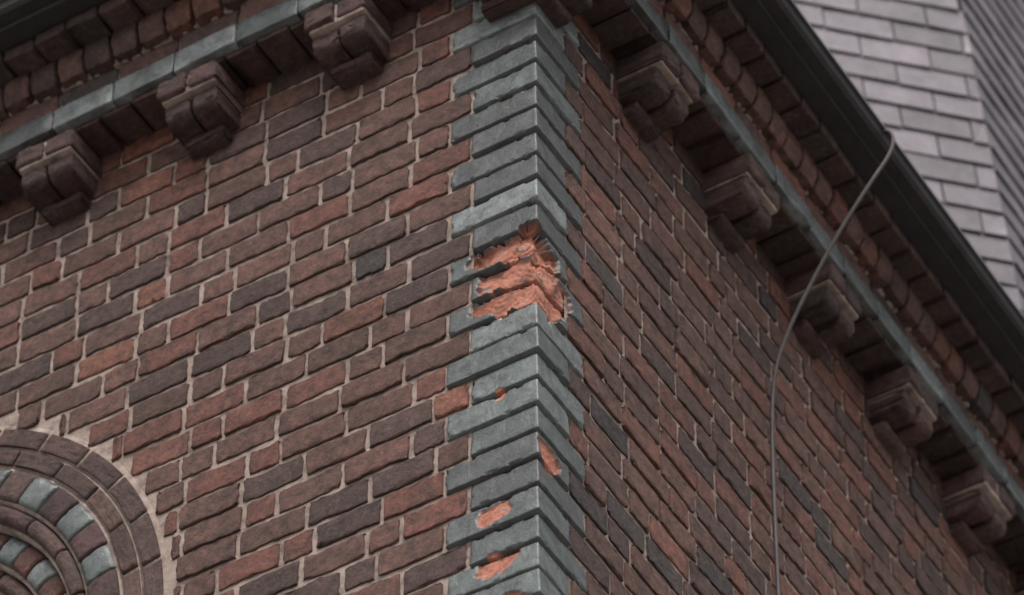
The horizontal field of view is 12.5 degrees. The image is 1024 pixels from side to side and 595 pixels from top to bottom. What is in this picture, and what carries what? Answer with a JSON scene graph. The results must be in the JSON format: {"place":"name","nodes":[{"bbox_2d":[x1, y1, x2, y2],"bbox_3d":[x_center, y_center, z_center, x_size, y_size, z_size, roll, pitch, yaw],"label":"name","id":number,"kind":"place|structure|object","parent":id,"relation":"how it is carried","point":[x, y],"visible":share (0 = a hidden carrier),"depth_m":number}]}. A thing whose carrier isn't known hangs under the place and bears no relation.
{"place":"outdoors","nodes":[
{"label":"outdoors","id":0,"kind":"place"},
{"label":"ground","id":1,"kind":"structure","parent":0,"visible":0},
{"bbox_2d":[0,0,1016,594],"bbox_3d":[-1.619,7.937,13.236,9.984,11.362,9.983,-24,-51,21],"label":"wall bricks","id":2,"kind":"object","parent":1,"relation":"on","point":[916,514],"depth_m":12.39},
{"bbox_2d":[0,426,168,594],"bbox_3d":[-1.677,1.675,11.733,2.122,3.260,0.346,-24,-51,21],"label":"arch mortar","id":3,"kind":"object","parent":2,"relation":"attached to","point":[12,532],"visible":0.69,"depth_m":12.15},
{"bbox_2d":[0,469,115,594],"bbox_3d":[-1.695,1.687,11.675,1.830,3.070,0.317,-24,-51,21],"label":"glazed bricks","id":4,"kind":"object","parent":3,"relation":"attached to","point":[39,492],"visible":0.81,"depth_m":12.12},
{"bbox_2d":[0,429,163,594],"bbox_3d":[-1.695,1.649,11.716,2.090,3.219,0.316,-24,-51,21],"label":"arch voussoirs brick","id":5,"kind":"object","parent":3,"relation":"attached to","point":[88,540],"visible":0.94,"depth_m":12.15},
{"bbox_2d":[0,0,1013,594],"bbox_3d":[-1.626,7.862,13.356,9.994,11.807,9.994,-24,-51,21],"label":"mortar joints","id":6,"kind":"object","parent":2,"relation":"attached to","point":[12,418],"visible":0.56,"depth_m":12.27},
{"bbox_2d":[0,0,1023,519],"bbox_3d":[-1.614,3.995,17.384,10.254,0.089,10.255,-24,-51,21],"label":"glazed cornice band","id":7,"kind":"object","parent":2,"relation":"on","point":[156,74],"visible":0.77,"depth_m":13.12},
{"bbox_2d":[0,0,1023,491],"bbox_3d":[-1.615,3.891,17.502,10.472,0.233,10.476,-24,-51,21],"label":"cornice bricks","id":8,"kind":"object","parent":7,"relation":"on","point":[722,34],"visible":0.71,"depth_m":13.35},
{"bbox_2d":[0,0,1023,391],"bbox_3d":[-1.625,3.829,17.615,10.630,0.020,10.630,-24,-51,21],"label":"eaves soffit boards","id":9,"kind":"object","parent":8,"relation":"on","point":[830,114],"depth_m":13.56},
{"bbox_2d":[0,0,1023,355],"bbox_3d":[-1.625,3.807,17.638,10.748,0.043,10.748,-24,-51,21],"label":"eaves gutter","id":10,"kind":"object","parent":8,"relation":"on","point":[868,126],"depth_m":13.62},
{"bbox_2d":[791,0,1023,316],"bbox_3d":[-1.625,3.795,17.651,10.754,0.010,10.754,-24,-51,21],"label":"gutter lip","id":11,"kind":"object","parent":10,"relation":"on","point":[907,157],"depth_m":13.69},
{"bbox_2d":[793,0,1023,314],"bbox_3d":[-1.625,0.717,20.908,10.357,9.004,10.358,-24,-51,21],"label":"roof slates","id":12,"kind":"object","parent":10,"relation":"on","point":[990,152],"visible":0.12,"depth_m":15.99},
{"bbox_2d":[821,0,1023,287],"bbox_3d":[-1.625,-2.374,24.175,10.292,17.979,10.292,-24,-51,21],"label":"roof boarding","id":13,"kind":"object","parent":10,"relation":"on","point":[959,6],"depth_m":16.34},
{"bbox_2d":[0,0,1023,482],"bbox_3d":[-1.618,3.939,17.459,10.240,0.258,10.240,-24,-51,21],"label":"cornice mortar","id":14,"kind":"object","parent":8,"relation":"attached to","point":[226,12],"depth_m":13.26},
{"bbox_2d":[0,0,1023,594],"bbox_3d":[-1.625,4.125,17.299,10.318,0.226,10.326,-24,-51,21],"label":"brick corbels","id":15,"kind":"object","parent":2,"relation":"attached to","point":[202,124],"visible":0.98,"depth_m":13.06},
{"bbox_2d":[445,0,586,594],"bbox_3d":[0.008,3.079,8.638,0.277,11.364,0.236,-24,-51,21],"label":"glazed corner quoins","id":16,"kind":"object","parent":2,"relation":"attached to","point":[513,526],"visible":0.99,"depth_m":11.74},
{"bbox_2d":[19,4,1023,594],"bbox_3d":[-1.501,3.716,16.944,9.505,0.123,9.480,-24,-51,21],"label":"corbel mortar","id":17,"kind":"object","parent":2,"relation":"attached to","point":[763,200],"visible":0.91,"depth_m":13.07},
{"bbox_2d":[770,129,894,594],"bbox_3d":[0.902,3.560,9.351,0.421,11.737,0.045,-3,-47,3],"label":"lightning conductor cable","id":18,"kind":"object","parent":2,"relation":"attached to","point":[789,328],"visible":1,"depth_m":12.98}
]}

